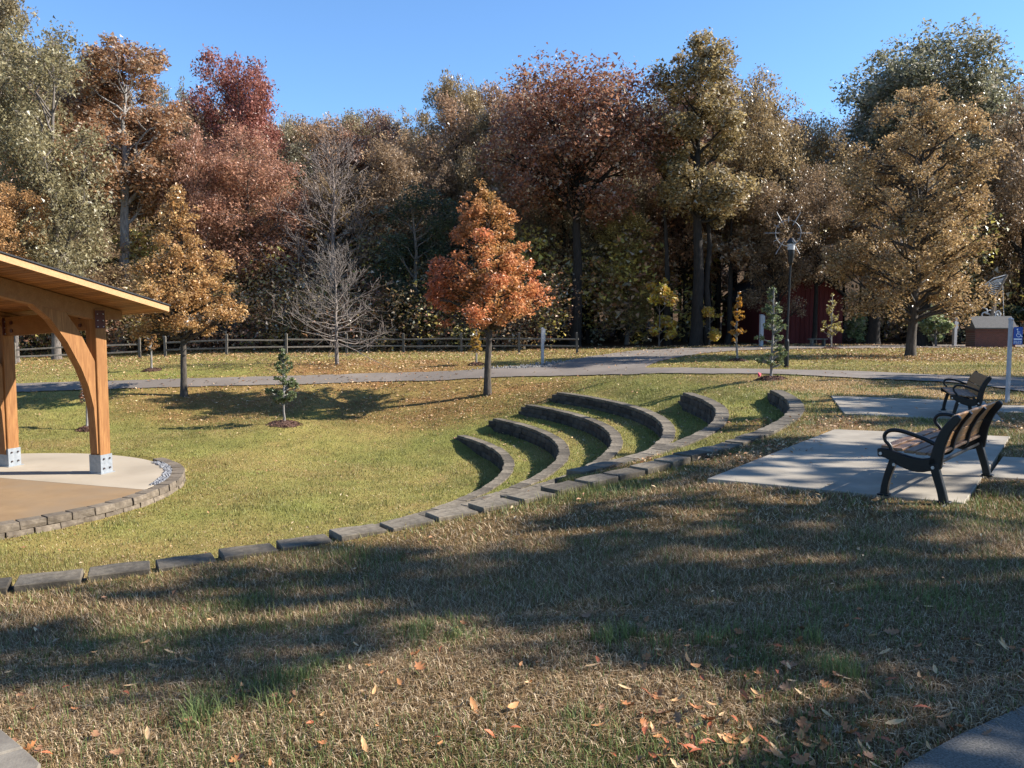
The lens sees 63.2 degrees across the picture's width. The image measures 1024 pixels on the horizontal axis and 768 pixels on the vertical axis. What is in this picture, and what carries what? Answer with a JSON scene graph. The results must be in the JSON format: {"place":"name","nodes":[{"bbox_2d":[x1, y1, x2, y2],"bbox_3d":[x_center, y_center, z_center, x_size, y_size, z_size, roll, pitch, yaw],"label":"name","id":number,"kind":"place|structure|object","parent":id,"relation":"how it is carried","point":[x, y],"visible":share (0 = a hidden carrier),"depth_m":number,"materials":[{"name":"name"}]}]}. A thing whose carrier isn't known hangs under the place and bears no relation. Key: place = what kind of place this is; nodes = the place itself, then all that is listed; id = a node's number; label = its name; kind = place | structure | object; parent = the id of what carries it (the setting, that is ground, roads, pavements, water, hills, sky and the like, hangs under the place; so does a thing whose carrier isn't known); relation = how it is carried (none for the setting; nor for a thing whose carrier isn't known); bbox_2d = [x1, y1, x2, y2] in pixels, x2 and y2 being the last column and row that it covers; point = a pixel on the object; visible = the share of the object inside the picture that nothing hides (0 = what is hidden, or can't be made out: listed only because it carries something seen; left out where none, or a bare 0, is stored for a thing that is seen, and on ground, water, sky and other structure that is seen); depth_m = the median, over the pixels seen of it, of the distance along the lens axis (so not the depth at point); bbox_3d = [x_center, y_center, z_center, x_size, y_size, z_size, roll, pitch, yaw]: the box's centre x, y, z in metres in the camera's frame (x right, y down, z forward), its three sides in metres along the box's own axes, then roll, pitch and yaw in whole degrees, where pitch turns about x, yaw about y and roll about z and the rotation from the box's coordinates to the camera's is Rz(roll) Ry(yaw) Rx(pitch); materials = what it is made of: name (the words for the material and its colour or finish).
{"place":"outdoors","nodes":[
{"label":"outdoors","id":0,"kind":"place"},
{"bbox_2d":[0,729,40,767],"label":"sidewalk","id":1,"kind":"structure","parent":0,"point":[13,754],"depth_m":3.02,"materials":[{"name":"concrete"}]},
{"bbox_2d":[149,460,171,484],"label":"gravel","id":2,"kind":"structure","parent":0,"point":[166,472],"depth_m":20.18,"materials":[{"name":"grey gravel"}]},
{"bbox_2d":[0,248,1023,767],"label":"ground","id":3,"kind":"structure","parent":0,"point":[356,390],"depth_m":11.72,"materials":[{"name":"green plant"}]},
{"bbox_2d":[0,0,45,175],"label":"oak tree","id":4,"kind":"object","parent":3,"relation":"on","point":[9,8],"visible":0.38,"depth_m":48.33,"materials":[{"name":"green plant"}]},
{"bbox_2d":[0,181,53,362],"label":"understory tree","id":5,"kind":"object","parent":3,"relation":"on","point":[7,217],"visible":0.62,"depth_m":45.30,"materials":[{"name":"orange plant"}]},
{"bbox_2d":[0,15,118,359],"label":"oak tree","id":6,"kind":"object","parent":3,"relation":"on","point":[33,148],"visible":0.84,"depth_m":46.30,"materials":[{"name":"green plant"}]},
{"bbox_2d":[14,337,140,363],"bbox_3d":[-26.656,-1.518,44.599,12.453,1.865,0.178,-2,5,-19],"label":"rail fence","id":7,"kind":"object","parent":3,"relation":"on","point":[138,351],"visible":0.44,"depth_m":45.28,"materials":[{"name":"brown wood"}]},
{"bbox_2d":[75,425,88,431],"bbox_3d":[-13.617,1.429,26.638,0.768,0.243,0.770,0,4,0],"label":"mulch bed","id":8,"kind":"object","parent":3,"relation":"on","point":[84,428],"visible":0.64,"depth_m":26.46,"materials":[{"name":"brown wood"}]},
{"bbox_2d":[79,384,87,426],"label":"sapling","id":9,"kind":"object","parent":8,"relation":"on","point":[81,395],"visible":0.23,"depth_m":26.56,"materials":[{"name":"brown plant"}]},
{"bbox_2d":[0,453,165,521],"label":"stage floor","id":10,"kind":"structure","parent":3,"relation":"on","point":[37,484],"depth_m":19.10,"materials":[{"name":"concrete"}]},
{"bbox_2d":[0,251,170,474],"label":"pavilion","id":11,"kind":"structure","parent":10,"relation":"on","point":[65,307],"depth_m":19.94,"materials":[{"name":"wood"}]},
{"bbox_2d":[0,457,185,539],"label":"stage border wall","id":12,"kind":"structure","parent":3,"relation":"on","point":[173,482],"depth_m":16.49,"materials":[{"name":"grey stone"}]},
{"bbox_2d":[44,227,143,339],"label":"understory tree","id":13,"kind":"object","parent":3,"relation":"on","point":[99,277],"visible":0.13,"depth_m":51.70,"materials":[{"name":"orange plant"}]},
{"bbox_2d":[38,32,206,351],"bbox_3d":[-25.350,-11.844,52.830,8.881,20.113,10.168,2,5,27],"label":"oak tree","id":14,"kind":"object","parent":3,"relation":"on","point":[118,129],"visible":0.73,"depth_m":52.53,"materials":[{"name":"orange plant"}]},
{"bbox_2d":[140,367,161,371],"bbox_3d":[-15.241,-0.601,35.205,0.928,0.227,0.982,0,4,0],"label":"mulch bed","id":15,"kind":"object","parent":3,"relation":"on","point":[153,369],"visible":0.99,"depth_m":35.00,"materials":[{"name":"brown wood"}]},
{"bbox_2d":[144,328,159,367],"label":"sapling","id":16,"kind":"object","parent":15,"relation":"on","point":[149,342],"visible":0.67,"depth_m":35.08,"materials":[{"name":"brown plant"}]},
{"bbox_2d":[141,76,196,145],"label":"background tree","id":17,"kind":"object","parent":3,"relation":"on","point":[161,91],"visible":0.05,"depth_m":74.02,"materials":[{"name":"brown plant"}]},
{"bbox_2d":[123,182,248,396],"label":"oak tree","id":18,"kind":"object","parent":3,"relation":"on","point":[178,321],"visible":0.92,"depth_m":30.15,"materials":[{"name":"orange plant"}]},
{"bbox_2d":[155,119,228,347],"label":"oak tree","id":19,"kind":"object","parent":3,"relation":"on","point":[193,193],"visible":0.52,"depth_m":53.38,"materials":[{"name":"brown plant"}]},
{"bbox_2d":[179,44,289,337],"bbox_3d":[-21.558,-14.594,65.678,8.093,22.618,9.037,0,4,0],"label":"maple tree","id":20,"kind":"object","parent":3,"relation":"on","point":[252,107],"visible":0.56,"depth_m":63.05,"materials":[{"name":"red plant"}]},
{"bbox_2d":[188,118,318,344],"bbox_3d":[-18.013,-9.982,56.519,9.005,15.257,8.904,-2,5,-28],"label":"maple tree","id":21,"kind":"object","parent":3,"relation":"on","point":[231,169],"visible":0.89,"depth_m":54.98,"materials":[{"name":"red plant"}]},
{"bbox_2d":[248,217,317,345],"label":"understory tree","id":22,"kind":"object","parent":3,"relation":"on","point":[277,236],"visible":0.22,"depth_m":55.74,"materials":[{"name":"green plant"}]},
{"bbox_2d":[266,419,302,427],"bbox_3d":[-7.391,1.283,26.992,1.230,0.280,1.230,0,4,0],"label":"mulch bed","id":23,"kind":"object","parent":3,"relation":"on","point":[281,423],"visible":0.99,"depth_m":26.78,"materials":[{"name":"brown wood"}]},
{"bbox_2d":[265,347,299,420],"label":"sapling","id":24,"kind":"object","parent":23,"relation":"on","point":[287,384],"visible":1,"depth_m":26.78,"materials":[{"name":"green plant"}]},
{"bbox_2d":[19,254,587,354],"bbox_3d":[-20.631,-4.937,52.243,50.701,6.464,9.182,0,4,0],"label":"wood edge brush","id":25,"kind":"object","parent":3,"relation":"on","point":[261,302],"visible":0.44,"depth_m":51.33,"materials":[{"name":"brown plant"}]},
{"bbox_2d":[281,110,336,157],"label":"background tree","id":26,"kind":"object","parent":3,"relation":"on","point":[298,125],"visible":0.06,"depth_m":75.21,"materials":[{"name":"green plant"}]},
{"bbox_2d":[262,123,400,345],"bbox_3d":[-11.967,-9.780,55.866,9.842,14.922,8.622,-1,5,-16],"label":"bare tree","id":27,"kind":"object","parent":3,"relation":"on","point":[333,229],"visible":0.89,"depth_m":54.98,"materials":[{"name":"plant"}]},
{"bbox_2d":[269,232,396,366],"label":"bare tree","id":28,"kind":"object","parent":3,"relation":"on","point":[335,317],"visible":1,"depth_m":36.46,"materials":[{"name":"grey plant"}]},
{"bbox_2d":[333,107,401,170],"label":"background tree","id":29,"kind":"object","parent":3,"relation":"on","point":[354,117],"visible":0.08,"depth_m":74.58,"materials":[{"name":"brown plant"}]},
{"bbox_2d":[163,332,578,356],"bbox_3d":[-7.908,-2.133,47.494,23.219,1.682,2.719,0,4,0],"label":"rail fence","id":30,"kind":"object","parent":3,"relation":"on","point":[226,347],"visible":0.88,"depth_m":47.56,"materials":[{"name":"brown wood"}]},
{"bbox_2d":[343,136,437,342],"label":"oak tree","id":31,"kind":"object","parent":3,"relation":"on","point":[383,153],"visible":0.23,"depth_m":57.77,"materials":[{"name":"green plant"}]},
{"bbox_2d":[0,390,804,594],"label":"terrace wall","id":32,"kind":"structure","parent":3,"relation":"on","point":[787,404],"depth_m":7.31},
{"bbox_2d":[373,105,442,329],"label":"background tree","id":33,"kind":"object","parent":3,"relation":"on","point":[424,118],"visible":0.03,"depth_m":71.19,"materials":[{"name":"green plant"}]},
{"bbox_2d":[364,180,475,348],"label":"evergreen tree","id":34,"kind":"object","parent":3,"relation":"on","point":[416,245],"visible":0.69,"depth_m":53.07,"materials":[{"name":"green plant"}]},
{"bbox_2d":[375,435,514,525],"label":"terrace wall","id":35,"kind":"structure","parent":3,"relation":"on","point":[501,459],"depth_m":21.55,"materials":[{"name":"grey stone"}]},
{"bbox_2d":[414,65,486,193],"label":"background tree","id":36,"kind":"object","parent":3,"relation":"on","point":[470,99],"visible":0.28,"depth_m":67.42,"materials":[{"name":"brown plant"}]},
{"bbox_2d":[467,362,483,365],"bbox_3d":[-1.571,-0.874,36.395,0.873,0.207,0.868,0,4,0],"label":"mulch bed","id":37,"kind":"object","parent":3,"relation":"on","point":[475,363],"visible":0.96,"depth_m":36.20,"materials":[{"name":"brown wood"}]},
{"bbox_2d":[469,329,481,361],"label":"sapling","id":38,"kind":"object","parent":37,"relation":"on","point":[475,346],"visible":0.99,"depth_m":36.25,"materials":[{"name":"yellow plant"}]},
{"bbox_2d":[401,418,569,517],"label":"terrace wall","id":39,"kind":"structure","parent":3,"relation":"on","point":[554,445],"depth_m":22.17,"materials":[{"name":"grey stone"}]},
{"bbox_2d":[421,177,558,395],"bbox_3d":[-0.828,-3.407,30.310,5.084,8.149,4.985,0,4,0],"label":"maple tree","id":40,"kind":"object","parent":3,"relation":"on","point":[484,288],"visible":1,"depth_m":29.84,"materials":[{"name":"orange plant"}]},
{"bbox_2d":[474,80,532,332],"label":"oak tree","id":41,"kind":"object","parent":3,"relation":"on","point":[490,94],"visible":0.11,"depth_m":63.39,"materials":[{"name":"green plant"}]},
{"bbox_2d":[0,513,1023,651],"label":"shaded grass","id":42,"kind":"structure","parent":3,"relation":"on","point":[587,579],"depth_m":5.52,"materials":[{"name":"plant"}]},
{"bbox_2d":[0,31,1023,345],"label":"distant wood","id":43,"kind":"object","parent":3,"relation":"on","point":[460,179],"visible":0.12,"depth_m":61.38,"materials":[{"name":"brown plant"}]},
{"bbox_2d":[0,364,1023,554],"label":"lawn grass","id":44,"kind":"structure","parent":3,"relation":"on","point":[950,367],"depth_m":22.25,"materials":[{"name":"green plant"}]},
{"bbox_2d":[14,362,1023,551],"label":"lawn leaf litter","id":45,"kind":"object","parent":3,"relation":"on","point":[470,411],"visible":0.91,"depth_m":28.67,"materials":[{"name":"brown plant"}]},
{"bbox_2d":[15,345,1023,411],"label":"grass","id":46,"kind":"structure","parent":3,"relation":"on","point":[677,363],"depth_m":37.50,"materials":[{"name":"green plant"}]},
{"bbox_2d":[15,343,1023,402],"bbox_3d":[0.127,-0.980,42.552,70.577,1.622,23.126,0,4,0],"label":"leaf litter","id":47,"kind":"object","parent":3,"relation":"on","point":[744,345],"visible":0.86,"depth_m":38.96,"materials":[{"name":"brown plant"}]},
{"bbox_2d":[16,344,1023,391],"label":"trail","id":48,"kind":"object","parent":3,"relation":"on","point":[1016,383],"depth_m":32.99,"materials":[{"name":"grey asphalt"}]},
{"bbox_2d":[20,205,1023,350],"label":"understory foliage","id":49,"kind":"object","parent":3,"relation":"on","point":[616,283],"visible":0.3,"depth_m":56.10,"materials":[{"name":"plant"}]},
{"bbox_2d":[471,359,573,369],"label":"trail edge gravel","id":50,"kind":"structure","parent":3,"relation":"on","point":[537,364],"depth_m":34.94,"materials":[{"name":"grey gravel"}]},
{"bbox_2d":[24,413,1023,643],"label":"leaf litter","id":51,"kind":"object","parent":3,"relation":"on","point":[699,457],"visible":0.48,"depth_m":10.39,"materials":[{"name":"brown plant"}]},
{"bbox_2d":[28,172,1021,344],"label":"wood trunks","id":52,"kind":"object","parent":3,"relation":"on","point":[716,298],"visible":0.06,"depth_m":59.69,"materials":[{"name":"brown plant"}]},
{"bbox_2d":[443,404,622,508],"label":"terrace wall","id":53,"kind":"structure","parent":3,"relation":"on","point":[609,436],"depth_m":22.68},
{"bbox_2d":[510,208,572,344],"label":"understory tree","id":54,"kind":"object","parent":3,"relation":"on","point":[530,215],"visible":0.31,"depth_m":57.08,"materials":[{"name":"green plant"}]},
{"bbox_2d":[541,328,544,363],"bbox_3d":[1.337,-1.541,35.852,0.186,1.781,0.134,-1,4,-11],"label":"marker post","id":55,"kind":"object","parent":3,"relation":"on","point":[542,343],"visible":0.82,"depth_m":35.78,"materials":[{"name":"white paint"}]},
{"bbox_2d":[466,42,687,346],"bbox_3d":[4.144,-11.774,54.686,14.255,19.119,13.833,0,4,0],"label":"oak tree","id":56,"kind":"object","parent":3,"relation":"on","point":[609,146],"visible":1,"depth_m":51.77,"materials":[{"name":"brown plant"}]},
{"bbox_2d":[500,392,675,498],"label":"terrace wall","id":57,"kind":"structure","parent":3,"relation":"on","point":[662,427],"depth_m":23.08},
{"bbox_2d":[589,205,664,344],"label":"understory tree","id":58,"kind":"object","parent":3,"relation":"on","point":[642,309],"visible":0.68,"depth_m":55.97,"materials":[{"name":"green plant"}]},
{"bbox_2d":[554,393,728,482],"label":"terrace wall","id":59,"kind":"structure","parent":3,"relation":"on","point":[713,414],"depth_m":14.50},
{"bbox_2d":[646,277,678,346],"bbox_3d":[9.495,-4.435,52.682,2.200,4.652,2.146,0,4,0],"label":"shrub","id":60,"kind":"object","parent":3,"relation":"on","point":[664,294],"visible":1,"depth_m":52.48,"materials":[{"name":"yellow plant"}]},
{"bbox_2d":[643,142,693,345],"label":"oak tree","id":61,"kind":"object","parent":3,"relation":"on","point":[663,172],"visible":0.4,"depth_m":53.15,"materials":[{"name":"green plant"}]},
{"bbox_2d":[637,27,765,345],"bbox_3d":[11.728,-11.977,52.141,6.661,19.678,7.431,-2,5,-29],"label":"oak tree","id":62,"kind":"object","parent":3,"relation":"on","point":[702,198],"visible":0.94,"depth_m":51.04,"materials":[{"name":"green plant"}]},
{"bbox_2d":[701,306,722,344],"bbox_3d":[12.524,-3.581,52.822,1.742,2.797,1.978,0,4,0],"label":"shrub","id":63,"kind":"object","parent":3,"relation":"on","point":[714,334],"visible":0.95,"depth_m":52.45,"materials":[{"name":"yellow plant"}]},
{"bbox_2d":[702,162,763,343],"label":"oak tree","id":64,"kind":"object","parent":3,"relation":"on","point":[738,244],"visible":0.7,"depth_m":53.78,"materials":[{"name":"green plant"}]},
{"bbox_2d":[727,358,746,361],"bbox_3d":[9.228,-0.985,34.099,0.920,0.195,0.890,0,4,0],"label":"mulch bed","id":65,"kind":"object","parent":3,"relation":"on","point":[738,359],"visible":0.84,"depth_m":33.89,"materials":[{"name":"brown wood"}]},
{"bbox_2d":[728,292,746,358],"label":"sapling","id":66,"kind":"object","parent":65,"relation":"on","point":[737,312],"visible":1,"depth_m":33.89,"materials":[{"name":"orange plant"}]},
{"bbox_2d":[708,63,812,291],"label":"oak tree","id":67,"kind":"object","parent":3,"relation":"on","point":[748,157],"visible":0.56,"depth_m":54.43,"materials":[{"name":"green plant"}]},
{"bbox_2d":[759,314,764,345],"bbox_3d":[15.280,-3.184,50.842,0.306,2.138,0.219,-1,4,-11],"label":"marker post","id":68,"kind":"object","parent":3,"relation":"on","point":[761,322],"visible":0.68,"depth_m":50.74,"materials":[{"name":"white paint"}]},
{"bbox_2d":[753,375,787,380],"bbox_3d":[7.376,-0.152,23.746,1.000,0.221,1.026,0,4,0],"label":"mulch bed","id":69,"kind":"object","parent":3,"relation":"on","point":[769,378],"visible":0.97,"depth_m":23.56,"materials":[{"name":"brown wood"}]},
{"bbox_2d":[754,286,787,375],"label":"sapling","id":70,"kind":"object","parent":69,"relation":"on","point":[781,353],"visible":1,"depth_m":23.57,"materials":[{"name":"green plant"}]},
{"bbox_2d":[733,180,818,343],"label":"oak tree","id":71,"kind":"object","parent":3,"relation":"on","point":[766,250],"visible":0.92,"depth_m":52.99,"materials":[{"name":"brown plant"}]},
{"bbox_2d":[721,262,850,343],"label":"red barn","id":72,"kind":"structure","parent":3,"relation":"on","point":[800,330],"depth_m":55.88,"materials":[{"name":"red wood"}]},
{"bbox_2d":[784,238,795,367],"bbox_3d":[9.500,-2.658,28.458,0.338,4.628,0.338,0,4,0],"label":"street lamp","id":73,"kind":"object","parent":3,"relation":"on","point":[791,249],"visible":0.94,"depth_m":28.40,"materials":[{"name":"black metal"}]},
{"bbox_2d":[775,212,802,253],"bbox_3d":[9.288,-5.085,28.107,1.600,1.396,0.295,0,4,0],"label":"wire star ornament","id":74,"kind":"object","parent":73,"relation":"attached to","point":[792,241],"visible":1,"depth_m":27.97,"materials":[{"name":"silver metal"}]},
{"bbox_2d":[776,161,856,343],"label":"oak tree","id":75,"kind":"object","parent":3,"relation":"on","point":[833,216],"visible":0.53,"depth_m":53.50,"materials":[{"name":"brown plant"}]},
{"bbox_2d":[808,338,827,345],"bbox_3d":[18.556,-2.504,50.504,1.100,0.510,0.400,0,4,-6],"label":"picnic bench","id":76,"kind":"object","parent":3,"relation":"on","point":[813,339],"visible":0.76,"depth_m":50.40,"materials":[{"name":"grey wood"}]},
{"bbox_2d":[777,108,859,267],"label":"oak tree","id":77,"kind":"object","parent":3,"relation":"on","point":[824,142],"visible":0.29,"depth_m":57.69,"materials":[{"name":"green plant"}]},
{"bbox_2d":[820,347,841,348],"bbox_3d":[17.752,-2.006,46.289,1.243,0.196,1.254,0,4,0],"label":"mulch bed","id":78,"kind":"object","parent":3,"relation":"on","point":[831,347],"visible":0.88,"depth_m":46.05,"materials":[{"name":"brown wood"}]},
{"bbox_2d":[821,293,842,346],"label":"sapling","id":79,"kind":"object","parent":78,"relation":"on","point":[831,333],"visible":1,"depth_m":46.08,"materials":[{"name":"yellow plant"}]},
{"bbox_2d":[843,313,867,342],"bbox_3d":[23.605,-3.760,57.021,1.625,2.392,2.367,3,5,31],"label":"shrub","id":80,"kind":"object","parent":3,"relation":"on","point":[858,327],"visible":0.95,"depth_m":56.36,"materials":[{"name":"green plant"}]},
{"bbox_2d":[707,429,1023,503],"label":"concrete pad","id":81,"kind":"object","parent":3,"relation":"on","point":[845,466],"visible":0.74,"depth_m":8.86,"materials":[{"name":"grey concrete"}]},
{"bbox_2d":[877,401,1002,503],"bbox_3d":[4.141,0.591,8.001,0.673,0.780,1.775,4,6,41],"label":"park bench","id":82,"kind":"object","parent":81,"relation":"on","point":[965,431],"visible":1,"depth_m":7.55,"materials":[{"name":"black metal"}]},
{"bbox_2d":[835,188,906,344],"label":"oak tree","id":83,"kind":"object","parent":3,"relation":"on","point":[873,335],"visible":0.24,"depth_m":53.39,"materials":[{"name":"brown plant"}]},
{"bbox_2d":[818,80,1014,355],"bbox_3d":[17.587,-7.141,36.816,7.246,12.334,7.307,-2,5,-21],"label":"oak tree","id":84,"kind":"object","parent":3,"relation":"on","point":[907,275],"visible":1,"depth_m":35.93,"materials":[{"name":"brown plant"}]},
{"bbox_2d":[829,13,1023,335],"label":"oak tree","id":85,"kind":"object","parent":3,"relation":"on","point":[913,72],"visible":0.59,"depth_m":59.31,"materials":[{"name":"green plant"}]},
{"bbox_2d":[831,396,1023,421],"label":"concrete pad","id":86,"kind":"object","parent":3,"relation":"on","point":[902,407],"visible":0.4,"depth_m":15.20,"materials":[{"name":"grey concrete"}]},
{"bbox_2d":[941,371,991,413],"bbox_3d":[7.565,0.170,13.918,0.573,0.714,1.647,2,5,22],"label":"park bench","id":87,"kind":"object","parent":86,"relation":"on","point":[973,391],"visible":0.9,"depth_m":13.30,"materials":[{"name":"black metal"}]},
{"bbox_2d":[894,162,969,345],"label":"oak tree","id":88,"kind":"object","parent":3,"relation":"on","point":[921,339],"visible":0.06,"depth_m":50.40,"materials":[{"name":"brown plant"}]},
{"bbox_2d":[917,295,953,345],"bbox_3d":[25.388,-3.747,49.780,1.977,3.545,2.038,0,4,0],"label":"shrub","id":89,"kind":"object","parent":3,"relation":"on","point":[943,324],"visible":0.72,"depth_m":49.88,"materials":[{"name":"green plant"}]},
{"bbox_2d":[952,318,958,345],"bbox_3d":[27.410,-3.124,51.449,0.309,1.964,0.222,-1,4,-11],"label":"marker post","id":90,"kind":"object","parent":3,"relation":"on","point":[954,336],"visible":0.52,"depth_m":51.37,"materials":[{"name":"white paint"}]},
{"bbox_2d":[965,316,1016,347],"bbox_3d":[28.511,-2.966,49.581,2.328,2.146,1.560,1,4,8],"label":"brick box","id":91,"kind":"object","parent":3,"relation":"on","point":[986,331],"visible":0.69,"depth_m":49.02,"materials":[{"name":"red brick"}]},
{"bbox_2d":[981,274,1007,315],"bbox_3d":[31.306,-4.716,53.913,1.710,4.760,0.452,0,4,0],"label":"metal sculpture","id":92,"kind":"object","parent":91,"relation":"on","point":[993,313],"visible":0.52,"depth_m":53.73,"materials":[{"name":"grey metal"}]},
{"bbox_2d":[976,83,1023,326],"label":"oak tree","id":93,"kind":"object","parent":3,"relation":"on","point":[1014,181],"visible":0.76,"depth_m":56.18,"materials":[{"name":"brown plant"}]},
{"bbox_2d":[1005,318,1013,402],"bbox_3d":[9.642,-0.362,16.144,0.072,1.856,0.072,-1,4,-11],"label":"marker post","id":94,"kind":"object","parent":3,"relation":"on","point":[1009,359],"visible":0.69,"depth_m":16.11,"materials":[{"name":"white paint"}]},
{"bbox_2d":[1013,327,1022,344],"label":"wheelchair sign","id":95,"kind":"object","parent":94,"relation":"attached to","point":[1018,336],"visible":1,"depth_m":15.99,"materials":[{"name":"blue metal"}]},
{"bbox_2d":[1002,305,1023,341],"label":"shrub","id":96,"kind":"object","parent":3,"relation":"on","point":[1018,311],"visible":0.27,"depth_m":55.63,"materials":[{"name":"green plant"}]},
{"bbox_2d":[0,411,1023,585],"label":"grass","id":97,"kind":"structure","parent":0,"point":[596,490],"depth_m":7.71,"materials":[{"name":"green plant"}]},
{"bbox_2d":[3,0,1023,181],"label":"sky","id":98,"kind":"structure","parent":0,"point":[322,56],"materials":[{"name":"blue"}]},
{"bbox_2d":[903,705,1023,767],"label":"asphalt path","id":99,"kind":"structure","parent":0,"point":[998,746],"depth_m":3.07,"materials":[{"name":"grey asphalt"}]}
]}

